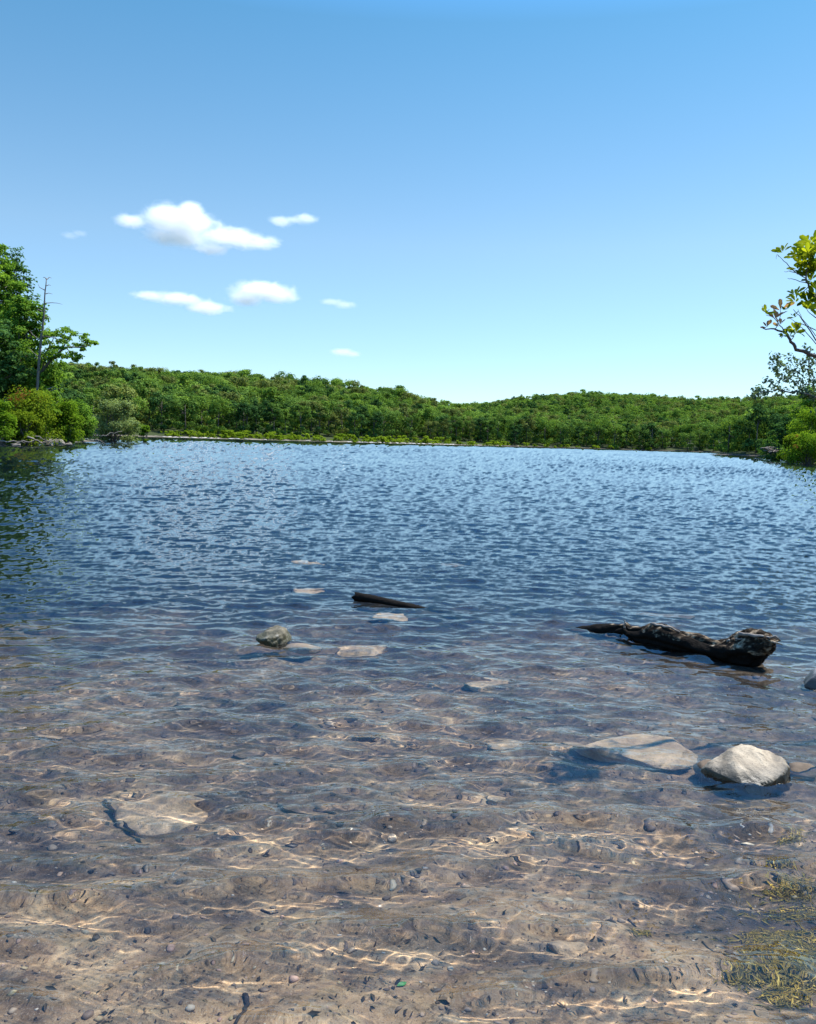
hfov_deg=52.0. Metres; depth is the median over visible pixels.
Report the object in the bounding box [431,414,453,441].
forest tree
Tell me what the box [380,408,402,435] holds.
forest tree
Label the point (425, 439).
shore shrub
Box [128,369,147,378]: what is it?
forest tree
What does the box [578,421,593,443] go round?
forest tree
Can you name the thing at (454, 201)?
sky
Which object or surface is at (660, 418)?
forest tree
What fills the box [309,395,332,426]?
forest tree
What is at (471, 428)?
forest tree
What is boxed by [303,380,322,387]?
forest tree
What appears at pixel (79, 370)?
forest tree
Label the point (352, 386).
forest tree
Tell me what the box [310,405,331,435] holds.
forest tree
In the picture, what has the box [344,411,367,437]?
forest tree
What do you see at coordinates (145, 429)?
bank shrub
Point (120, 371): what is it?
forest tree
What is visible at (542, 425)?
forest tree
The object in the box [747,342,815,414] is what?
shore tree
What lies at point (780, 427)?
bank tree
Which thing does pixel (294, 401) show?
forest tree
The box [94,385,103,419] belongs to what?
forest tree
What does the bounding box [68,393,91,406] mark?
forest tree
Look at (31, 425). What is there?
bank shrub
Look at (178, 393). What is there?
forest tree
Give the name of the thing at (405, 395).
forest tree
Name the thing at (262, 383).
forest tree
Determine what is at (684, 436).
forest tree
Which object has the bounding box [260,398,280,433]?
forest tree
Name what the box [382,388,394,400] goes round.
forest tree
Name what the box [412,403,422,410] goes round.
forest tree
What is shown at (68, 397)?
forest tree
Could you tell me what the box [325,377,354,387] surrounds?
forest tree
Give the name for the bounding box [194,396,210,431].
forest tree
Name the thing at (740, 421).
forest tree
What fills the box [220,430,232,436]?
shore shrub
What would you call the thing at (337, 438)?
shore shrub
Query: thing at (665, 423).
forest tree
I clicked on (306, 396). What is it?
forest tree
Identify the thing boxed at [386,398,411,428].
forest tree
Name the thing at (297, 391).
forest tree
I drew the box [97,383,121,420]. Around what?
forest tree
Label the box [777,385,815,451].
bank tree
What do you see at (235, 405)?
forest tree
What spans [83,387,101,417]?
forest tree
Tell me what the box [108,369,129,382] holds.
forest tree
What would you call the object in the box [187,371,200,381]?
forest tree
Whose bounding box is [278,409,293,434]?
forest tree
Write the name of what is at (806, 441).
bank shrub
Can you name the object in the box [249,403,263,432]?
forest tree
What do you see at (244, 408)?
forest tree
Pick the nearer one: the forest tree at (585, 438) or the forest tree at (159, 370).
the forest tree at (159, 370)
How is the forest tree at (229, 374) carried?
on the ground
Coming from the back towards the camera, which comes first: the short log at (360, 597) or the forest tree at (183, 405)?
the forest tree at (183, 405)
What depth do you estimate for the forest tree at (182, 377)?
308.29 m
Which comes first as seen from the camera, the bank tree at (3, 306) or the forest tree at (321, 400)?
the bank tree at (3, 306)
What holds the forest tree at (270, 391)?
on the ground
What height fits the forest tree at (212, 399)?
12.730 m
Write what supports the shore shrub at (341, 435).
on the ground
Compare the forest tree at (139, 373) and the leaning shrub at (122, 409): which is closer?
the leaning shrub at (122, 409)
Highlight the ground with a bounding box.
[0,407,814,464]
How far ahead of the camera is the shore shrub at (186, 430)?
243.10 m
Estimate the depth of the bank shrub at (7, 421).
70.89 m
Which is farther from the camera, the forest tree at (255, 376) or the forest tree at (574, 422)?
the forest tree at (574, 422)
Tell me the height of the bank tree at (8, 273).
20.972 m
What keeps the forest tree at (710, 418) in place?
on the ground
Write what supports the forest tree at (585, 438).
on the ground
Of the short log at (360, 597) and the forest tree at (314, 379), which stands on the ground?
the forest tree at (314, 379)
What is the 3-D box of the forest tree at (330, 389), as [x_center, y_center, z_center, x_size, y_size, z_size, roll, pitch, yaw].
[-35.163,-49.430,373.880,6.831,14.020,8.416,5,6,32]
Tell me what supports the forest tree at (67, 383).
on the ground
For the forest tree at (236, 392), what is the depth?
289.73 m
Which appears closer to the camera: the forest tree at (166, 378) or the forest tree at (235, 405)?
the forest tree at (235, 405)
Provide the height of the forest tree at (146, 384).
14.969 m
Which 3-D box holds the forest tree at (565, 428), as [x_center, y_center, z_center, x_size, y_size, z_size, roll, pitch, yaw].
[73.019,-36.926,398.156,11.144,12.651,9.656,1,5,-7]
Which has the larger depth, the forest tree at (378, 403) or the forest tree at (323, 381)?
the forest tree at (323, 381)
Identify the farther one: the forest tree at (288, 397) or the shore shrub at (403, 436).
the forest tree at (288, 397)
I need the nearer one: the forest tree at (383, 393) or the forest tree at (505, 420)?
the forest tree at (505, 420)
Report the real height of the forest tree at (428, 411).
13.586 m
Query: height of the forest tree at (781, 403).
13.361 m
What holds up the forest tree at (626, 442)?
on the ground
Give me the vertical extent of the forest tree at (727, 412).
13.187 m
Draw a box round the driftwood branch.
[0,440,23,442]
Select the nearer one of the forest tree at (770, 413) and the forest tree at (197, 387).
the forest tree at (770, 413)
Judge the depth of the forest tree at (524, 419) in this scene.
394.56 m
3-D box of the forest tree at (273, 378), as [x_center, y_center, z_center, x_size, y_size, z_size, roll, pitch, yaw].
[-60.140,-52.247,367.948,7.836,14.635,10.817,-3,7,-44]
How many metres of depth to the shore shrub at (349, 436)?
287.65 m
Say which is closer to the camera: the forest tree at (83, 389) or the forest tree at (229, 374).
the forest tree at (83, 389)
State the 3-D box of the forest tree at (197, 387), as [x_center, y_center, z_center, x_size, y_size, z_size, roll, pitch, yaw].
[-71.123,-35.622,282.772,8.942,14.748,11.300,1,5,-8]
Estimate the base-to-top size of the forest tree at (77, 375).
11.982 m
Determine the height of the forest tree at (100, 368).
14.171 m
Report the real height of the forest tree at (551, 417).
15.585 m
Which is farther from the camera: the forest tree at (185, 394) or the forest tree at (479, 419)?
the forest tree at (479, 419)
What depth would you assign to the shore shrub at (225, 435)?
245.93 m
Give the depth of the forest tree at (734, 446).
255.09 m
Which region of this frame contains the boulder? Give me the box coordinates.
[701,744,789,785]
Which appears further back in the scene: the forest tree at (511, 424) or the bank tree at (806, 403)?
the forest tree at (511, 424)
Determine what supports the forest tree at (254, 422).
on the ground
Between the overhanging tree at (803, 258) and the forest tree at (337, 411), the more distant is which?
the forest tree at (337, 411)
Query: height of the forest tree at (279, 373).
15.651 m
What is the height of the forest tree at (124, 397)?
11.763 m
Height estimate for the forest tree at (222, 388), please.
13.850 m
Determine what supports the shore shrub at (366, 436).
on the ground
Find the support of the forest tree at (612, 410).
on the ground
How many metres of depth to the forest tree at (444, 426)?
336.79 m
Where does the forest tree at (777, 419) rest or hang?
on the ground
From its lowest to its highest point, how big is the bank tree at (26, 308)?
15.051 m
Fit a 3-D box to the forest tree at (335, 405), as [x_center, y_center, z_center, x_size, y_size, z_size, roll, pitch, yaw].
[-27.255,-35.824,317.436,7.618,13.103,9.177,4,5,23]
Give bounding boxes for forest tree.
[41,374,72,389]
[55,380,70,394]
[56,378,70,387]
[58,389,80,401]
[58,393,74,425]
[62,365,77,384]
[65,362,92,372]
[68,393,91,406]
[70,368,85,374]
[70,372,84,384]
[71,381,89,393]
[72,391,94,408]
[73,386,97,413]
[82,371,99,386]
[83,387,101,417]
[85,362,99,365]
[86,365,115,376]
[87,376,104,386]
[92,384,139,427]
[94,369,116,385]
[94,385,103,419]
[96,378,110,385]
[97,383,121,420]
[108,361,123,370]
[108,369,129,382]
[109,367,129,380]
[109,378,126,383]
[111,393,140,432]
[112,380,150,419]
[119,395,151,428]
[122,372,144,409]
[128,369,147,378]
[136,379,161,421]
[137,387,163,426]
[145,367,168,378]
[146,391,175,430]
[147,369,175,384]
[157,374,177,386]
[160,384,175,414]
[165,388,193,420]
[166,395,202,433]
[168,381,209,422]
[173,373,193,391]
[174,387,201,422]
[182,390,212,426]
[185,384,209,424]
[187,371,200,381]
[192,393,221,430]
[194,372,221,384]
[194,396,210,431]
[199,396,235,435]
[204,386,218,418]
[205,371,218,378]
[207,378,234,388]
[212,384,228,417]
[215,391,244,429]
[223,372,239,379]
[223,400,247,431]
[225,385,250,396]
[225,389,241,420]
[225,397,253,427]
[228,376,248,388]
[231,402,259,434]
[240,403,253,432]
[241,396,264,430]
[248,374,264,379]
[248,385,277,416]
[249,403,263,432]
[250,379,272,397]
[257,388,270,422]
[259,387,285,427]
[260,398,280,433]
[261,381,291,398]
[264,402,285,434]
[269,376,281,385]
[274,371,297,380]
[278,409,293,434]
[280,392,302,418]
[280,399,299,431]
[285,396,310,430]
[287,389,305,398]
[289,404,311,434]
[294,375,311,393]
[296,401,326,435]
[298,391,322,421]
[300,385,312,394]
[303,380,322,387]
[307,399,324,427]
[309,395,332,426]
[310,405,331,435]
[312,375,328,385]
[312,379,325,388]
[312,388,329,417]
[318,411,340,436]
[321,386,334,396]
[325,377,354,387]
[327,401,346,431]
[332,404,350,434]
[337,399,356,428]
[338,389,349,398]
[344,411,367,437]
[346,383,359,392]
[347,393,364,427]
[349,387,370,395]
[353,404,373,436]
[365,406,389,436]
[365,411,384,437]
[367,399,382,429]
[369,389,388,398]
[370,408,398,436]
[372,393,397,421]
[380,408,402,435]
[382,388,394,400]
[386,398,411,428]
[392,388,405,399]
[393,385,408,391]
[398,391,418,405]
[399,403,419,437]
[399,413,419,440]
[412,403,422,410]
[418,408,435,435]
[420,421,439,438]
[426,411,444,435]
[430,398,444,405]
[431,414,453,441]
[437,419,451,441]
[439,408,465,437]
[450,416,464,440]
[453,420,470,439]
[462,420,475,441]
[464,410,482,434]
[477,416,488,441]
[481,420,492,442]
[484,413,497,434]
[486,414,508,440]
[505,414,525,439]
[506,418,520,441]
[509,425,520,445]
[510,424,524,443]
[516,415,537,442]
[518,415,536,443]
[536,417,558,444]
[540,414,558,439]
[550,421,572,446]
[552,420,575,444]
[559,418,579,442]
[562,423,573,445]
[573,426,583,445]
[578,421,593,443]
[580,427,590,445]
[586,418,611,446]
[586,425,608,446]
[605,424,626,448]
[609,407,620,415]
[619,423,633,447]
[631,427,650,448]
[639,421,662,447]
[641,405,649,415]
[643,412,652,419]
[654,427,673,448]
[656,416,669,426]
[662,421,679,442]
[666,429,675,446]
[670,409,680,427]
[671,424,689,447]
[679,431,697,450]
[683,424,696,447]
[692,429,709,449]
[694,421,714,447]
[705,414,721,422]
[708,427,718,451]
[713,417,744,452]
[716,409,730,418]
[730,411,767,451]
[738,403,769,452]
[761,410,789,440]
[768,416,781,445]
[771,405,788,415]
[775,402,787,407]
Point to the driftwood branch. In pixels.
(9, 441)
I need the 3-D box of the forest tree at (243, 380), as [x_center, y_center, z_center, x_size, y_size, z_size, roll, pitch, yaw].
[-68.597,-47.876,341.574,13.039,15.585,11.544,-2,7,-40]
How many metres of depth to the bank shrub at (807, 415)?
115.00 m
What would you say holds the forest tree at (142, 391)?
on the ground
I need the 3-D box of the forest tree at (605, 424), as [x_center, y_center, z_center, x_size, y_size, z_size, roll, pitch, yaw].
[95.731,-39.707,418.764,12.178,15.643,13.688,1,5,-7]
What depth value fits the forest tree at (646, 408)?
590.63 m
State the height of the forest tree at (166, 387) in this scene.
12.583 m
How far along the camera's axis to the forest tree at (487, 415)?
407.15 m
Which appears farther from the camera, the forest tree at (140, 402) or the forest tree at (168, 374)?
the forest tree at (168, 374)
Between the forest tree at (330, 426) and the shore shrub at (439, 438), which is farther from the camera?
the shore shrub at (439, 438)
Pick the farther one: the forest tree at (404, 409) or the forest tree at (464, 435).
the forest tree at (464, 435)
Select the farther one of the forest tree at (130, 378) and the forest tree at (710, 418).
the forest tree at (710, 418)
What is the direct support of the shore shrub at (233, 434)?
on the ground
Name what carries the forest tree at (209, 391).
on the ground
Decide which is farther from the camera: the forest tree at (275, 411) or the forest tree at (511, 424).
the forest tree at (511, 424)
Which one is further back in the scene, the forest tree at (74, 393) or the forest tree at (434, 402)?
the forest tree at (434, 402)
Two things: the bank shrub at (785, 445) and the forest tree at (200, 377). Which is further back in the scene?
the forest tree at (200, 377)
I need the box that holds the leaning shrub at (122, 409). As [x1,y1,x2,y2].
[86,398,141,441]
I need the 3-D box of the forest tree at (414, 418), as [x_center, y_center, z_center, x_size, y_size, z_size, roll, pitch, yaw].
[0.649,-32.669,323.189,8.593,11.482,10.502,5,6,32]
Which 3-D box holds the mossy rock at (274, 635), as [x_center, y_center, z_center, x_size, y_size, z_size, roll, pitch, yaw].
[-1.039,1.011,6.513,0.235,0.221,0.282,6,6,39]
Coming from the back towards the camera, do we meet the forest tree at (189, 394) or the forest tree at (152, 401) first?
the forest tree at (189, 394)
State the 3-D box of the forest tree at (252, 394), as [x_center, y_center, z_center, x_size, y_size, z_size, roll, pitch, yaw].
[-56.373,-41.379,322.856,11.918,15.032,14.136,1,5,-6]
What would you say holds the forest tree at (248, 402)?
on the ground
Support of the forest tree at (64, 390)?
on the ground
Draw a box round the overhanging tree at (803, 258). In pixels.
[760,230,815,357]
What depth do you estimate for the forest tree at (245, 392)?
315.91 m
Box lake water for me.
[0,435,815,1023]
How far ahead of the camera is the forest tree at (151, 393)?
258.33 m
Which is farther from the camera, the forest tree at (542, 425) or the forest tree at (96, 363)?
the forest tree at (542, 425)
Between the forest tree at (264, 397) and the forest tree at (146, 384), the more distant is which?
the forest tree at (264, 397)
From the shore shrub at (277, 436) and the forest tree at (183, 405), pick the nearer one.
the forest tree at (183, 405)
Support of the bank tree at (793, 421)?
on the ground
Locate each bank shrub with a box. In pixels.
[0,399,19,444]
[4,385,66,445]
[7,409,47,445]
[40,380,63,440]
[44,398,85,443]
[68,397,98,441]
[139,425,149,441]
[757,434,781,459]
[776,434,800,463]
[780,430,815,464]
[782,407,815,459]
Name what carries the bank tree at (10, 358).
on the ground
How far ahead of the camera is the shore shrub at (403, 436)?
312.18 m
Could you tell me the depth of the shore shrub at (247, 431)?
255.11 m
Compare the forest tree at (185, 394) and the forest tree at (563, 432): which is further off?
the forest tree at (563, 432)
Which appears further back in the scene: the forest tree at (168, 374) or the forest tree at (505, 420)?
the forest tree at (505, 420)
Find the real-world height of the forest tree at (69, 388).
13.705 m
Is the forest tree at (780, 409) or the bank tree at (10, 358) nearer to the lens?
the bank tree at (10, 358)
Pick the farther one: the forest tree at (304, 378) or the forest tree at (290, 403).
the forest tree at (304, 378)
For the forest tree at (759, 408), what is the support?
on the ground
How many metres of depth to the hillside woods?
487.61 m
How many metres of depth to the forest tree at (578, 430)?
412.38 m
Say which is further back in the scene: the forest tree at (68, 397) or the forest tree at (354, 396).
the forest tree at (354, 396)
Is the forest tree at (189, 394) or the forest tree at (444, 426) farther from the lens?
the forest tree at (444, 426)
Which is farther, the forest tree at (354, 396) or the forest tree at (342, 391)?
the forest tree at (342, 391)
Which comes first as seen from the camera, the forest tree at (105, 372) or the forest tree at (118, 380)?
the forest tree at (118, 380)
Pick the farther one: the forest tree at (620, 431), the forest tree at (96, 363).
the forest tree at (620, 431)
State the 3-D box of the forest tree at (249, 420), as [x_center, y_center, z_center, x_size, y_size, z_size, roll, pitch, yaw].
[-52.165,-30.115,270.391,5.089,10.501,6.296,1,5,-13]
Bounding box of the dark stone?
[804,668,815,687]
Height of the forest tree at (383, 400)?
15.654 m
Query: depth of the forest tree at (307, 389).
364.10 m
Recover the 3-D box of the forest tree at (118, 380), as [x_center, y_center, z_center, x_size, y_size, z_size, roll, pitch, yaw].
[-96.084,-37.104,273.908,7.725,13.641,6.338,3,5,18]
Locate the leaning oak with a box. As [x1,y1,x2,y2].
[17,326,98,393]
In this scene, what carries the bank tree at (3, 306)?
on the ground
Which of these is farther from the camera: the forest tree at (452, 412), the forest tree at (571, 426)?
the forest tree at (571, 426)
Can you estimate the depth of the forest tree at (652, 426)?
426.67 m
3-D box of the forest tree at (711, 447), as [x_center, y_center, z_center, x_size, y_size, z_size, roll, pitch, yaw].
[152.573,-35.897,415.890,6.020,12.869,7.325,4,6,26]
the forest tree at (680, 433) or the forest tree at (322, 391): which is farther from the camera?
the forest tree at (680, 433)
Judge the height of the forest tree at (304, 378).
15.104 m
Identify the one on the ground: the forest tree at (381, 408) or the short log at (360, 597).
the forest tree at (381, 408)
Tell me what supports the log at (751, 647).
in the lake water
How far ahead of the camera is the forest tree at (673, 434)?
436.72 m
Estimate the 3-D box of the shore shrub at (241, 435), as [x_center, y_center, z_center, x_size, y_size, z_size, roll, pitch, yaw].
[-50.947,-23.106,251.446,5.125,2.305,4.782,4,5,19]
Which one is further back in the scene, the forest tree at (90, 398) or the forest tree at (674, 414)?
the forest tree at (674, 414)
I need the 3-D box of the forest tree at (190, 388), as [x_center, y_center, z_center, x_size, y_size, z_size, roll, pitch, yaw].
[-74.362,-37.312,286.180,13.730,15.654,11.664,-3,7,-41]
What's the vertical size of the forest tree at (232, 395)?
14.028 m
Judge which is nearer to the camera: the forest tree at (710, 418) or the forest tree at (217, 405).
the forest tree at (217, 405)
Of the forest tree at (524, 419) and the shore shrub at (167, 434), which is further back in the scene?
the forest tree at (524, 419)
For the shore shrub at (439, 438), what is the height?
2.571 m
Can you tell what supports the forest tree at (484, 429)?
on the ground
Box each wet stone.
[697,759,710,767]
[789,762,814,771]
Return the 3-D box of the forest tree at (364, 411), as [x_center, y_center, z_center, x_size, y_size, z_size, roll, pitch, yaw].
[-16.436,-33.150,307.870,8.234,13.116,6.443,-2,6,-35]
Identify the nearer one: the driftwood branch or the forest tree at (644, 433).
the driftwood branch
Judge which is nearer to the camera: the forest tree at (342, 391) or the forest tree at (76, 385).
the forest tree at (76, 385)
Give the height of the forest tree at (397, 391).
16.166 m
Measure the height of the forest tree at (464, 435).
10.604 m
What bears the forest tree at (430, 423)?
on the ground
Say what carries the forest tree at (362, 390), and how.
on the ground
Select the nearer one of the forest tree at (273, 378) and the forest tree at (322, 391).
the forest tree at (322, 391)
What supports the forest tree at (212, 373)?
on the ground
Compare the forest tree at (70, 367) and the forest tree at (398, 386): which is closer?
the forest tree at (70, 367)
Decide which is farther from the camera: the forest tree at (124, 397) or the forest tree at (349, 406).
the forest tree at (349, 406)
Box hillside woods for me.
[55,363,814,452]
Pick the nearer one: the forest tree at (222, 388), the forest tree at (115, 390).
the forest tree at (115, 390)
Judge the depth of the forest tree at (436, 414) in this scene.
352.44 m
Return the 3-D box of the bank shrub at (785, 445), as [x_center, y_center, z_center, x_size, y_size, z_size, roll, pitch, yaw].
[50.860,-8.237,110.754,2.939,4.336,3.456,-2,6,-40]
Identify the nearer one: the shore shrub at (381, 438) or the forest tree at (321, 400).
the shore shrub at (381, 438)
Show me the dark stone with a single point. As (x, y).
(810, 680)
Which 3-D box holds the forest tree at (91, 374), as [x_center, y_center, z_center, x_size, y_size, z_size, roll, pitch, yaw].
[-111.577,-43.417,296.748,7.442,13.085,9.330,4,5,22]
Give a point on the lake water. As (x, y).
(482, 789)
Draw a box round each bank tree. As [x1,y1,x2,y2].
[0,243,28,375]
[0,246,41,369]
[0,257,20,375]
[0,294,69,415]
[0,319,36,411]
[756,413,807,460]
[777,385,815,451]
[792,418,815,430]
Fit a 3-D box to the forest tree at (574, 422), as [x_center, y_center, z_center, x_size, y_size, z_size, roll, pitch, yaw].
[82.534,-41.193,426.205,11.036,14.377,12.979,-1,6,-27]
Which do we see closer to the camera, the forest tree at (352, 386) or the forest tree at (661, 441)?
the forest tree at (352, 386)
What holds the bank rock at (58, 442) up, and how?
on the ground
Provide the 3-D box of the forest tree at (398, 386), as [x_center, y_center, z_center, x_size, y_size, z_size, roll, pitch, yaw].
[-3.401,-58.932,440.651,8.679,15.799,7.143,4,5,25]
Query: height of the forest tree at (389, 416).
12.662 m
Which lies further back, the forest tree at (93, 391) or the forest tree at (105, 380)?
the forest tree at (105, 380)
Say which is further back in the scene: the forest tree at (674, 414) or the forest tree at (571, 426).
the forest tree at (674, 414)
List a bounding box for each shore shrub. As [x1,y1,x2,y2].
[160,431,173,435]
[180,428,192,434]
[219,433,230,437]
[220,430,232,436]
[230,432,238,437]
[233,432,247,438]
[239,430,254,436]
[263,434,274,439]
[269,435,282,439]
[302,433,314,438]
[330,436,342,440]
[333,433,346,439]
[343,434,357,440]
[359,435,374,440]
[373,436,389,442]
[393,435,408,439]
[420,435,431,441]
[433,437,444,441]
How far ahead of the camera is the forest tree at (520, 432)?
383.47 m
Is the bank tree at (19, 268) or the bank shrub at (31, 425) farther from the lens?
the bank tree at (19, 268)
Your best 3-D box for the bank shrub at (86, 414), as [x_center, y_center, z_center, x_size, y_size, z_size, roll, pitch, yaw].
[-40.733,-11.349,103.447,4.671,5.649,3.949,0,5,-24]
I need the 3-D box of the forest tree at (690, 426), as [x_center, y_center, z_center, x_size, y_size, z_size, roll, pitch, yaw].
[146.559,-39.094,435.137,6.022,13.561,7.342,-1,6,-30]
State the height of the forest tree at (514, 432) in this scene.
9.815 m
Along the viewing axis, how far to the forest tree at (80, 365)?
318.31 m
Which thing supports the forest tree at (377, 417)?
on the ground
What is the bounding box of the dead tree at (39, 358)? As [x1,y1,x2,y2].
[28,277,59,400]
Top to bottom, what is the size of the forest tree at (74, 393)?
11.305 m
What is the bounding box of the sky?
[0,0,815,403]
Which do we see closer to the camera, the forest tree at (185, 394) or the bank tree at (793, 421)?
the bank tree at (793, 421)
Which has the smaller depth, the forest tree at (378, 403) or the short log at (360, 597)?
the short log at (360, 597)
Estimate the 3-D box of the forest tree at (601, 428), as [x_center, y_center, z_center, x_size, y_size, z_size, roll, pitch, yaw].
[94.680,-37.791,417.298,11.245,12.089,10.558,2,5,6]
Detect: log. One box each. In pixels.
[351,592,426,607]
[576,621,781,666]
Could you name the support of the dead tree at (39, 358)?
on the ground
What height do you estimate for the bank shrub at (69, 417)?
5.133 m
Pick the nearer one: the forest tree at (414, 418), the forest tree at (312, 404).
the forest tree at (312, 404)
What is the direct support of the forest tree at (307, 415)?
on the ground
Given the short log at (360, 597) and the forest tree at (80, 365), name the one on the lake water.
the short log at (360, 597)
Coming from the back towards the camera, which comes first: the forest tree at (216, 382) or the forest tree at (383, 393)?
the forest tree at (383, 393)
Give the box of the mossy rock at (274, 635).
[256,625,291,645]
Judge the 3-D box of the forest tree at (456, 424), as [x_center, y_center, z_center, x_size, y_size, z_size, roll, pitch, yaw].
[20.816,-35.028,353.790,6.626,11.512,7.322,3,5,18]
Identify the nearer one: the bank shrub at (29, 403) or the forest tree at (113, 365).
the bank shrub at (29, 403)
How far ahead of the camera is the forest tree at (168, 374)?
341.66 m
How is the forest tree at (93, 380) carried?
on the ground
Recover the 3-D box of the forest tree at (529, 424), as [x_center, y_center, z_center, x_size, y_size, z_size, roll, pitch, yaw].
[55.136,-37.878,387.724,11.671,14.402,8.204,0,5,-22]
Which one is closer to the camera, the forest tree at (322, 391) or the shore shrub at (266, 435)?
the shore shrub at (266, 435)
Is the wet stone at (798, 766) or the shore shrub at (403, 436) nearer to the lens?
the wet stone at (798, 766)
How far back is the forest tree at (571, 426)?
402.34 m
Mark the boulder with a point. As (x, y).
(742, 763)
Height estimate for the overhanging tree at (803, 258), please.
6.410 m
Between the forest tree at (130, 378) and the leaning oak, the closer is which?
the leaning oak
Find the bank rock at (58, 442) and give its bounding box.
[55,439,65,444]
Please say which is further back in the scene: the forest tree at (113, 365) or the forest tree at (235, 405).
the forest tree at (113, 365)
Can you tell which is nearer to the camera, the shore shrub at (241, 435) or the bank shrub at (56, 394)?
the bank shrub at (56, 394)
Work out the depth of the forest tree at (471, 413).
403.60 m
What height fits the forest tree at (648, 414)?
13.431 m
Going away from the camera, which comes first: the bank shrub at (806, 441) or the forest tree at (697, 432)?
the bank shrub at (806, 441)
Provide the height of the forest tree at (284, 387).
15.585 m
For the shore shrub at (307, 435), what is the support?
on the ground
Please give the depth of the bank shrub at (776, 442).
148.95 m
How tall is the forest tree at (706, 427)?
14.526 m
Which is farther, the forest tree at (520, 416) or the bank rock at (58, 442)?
the forest tree at (520, 416)
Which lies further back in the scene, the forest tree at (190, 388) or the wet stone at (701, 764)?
the forest tree at (190, 388)

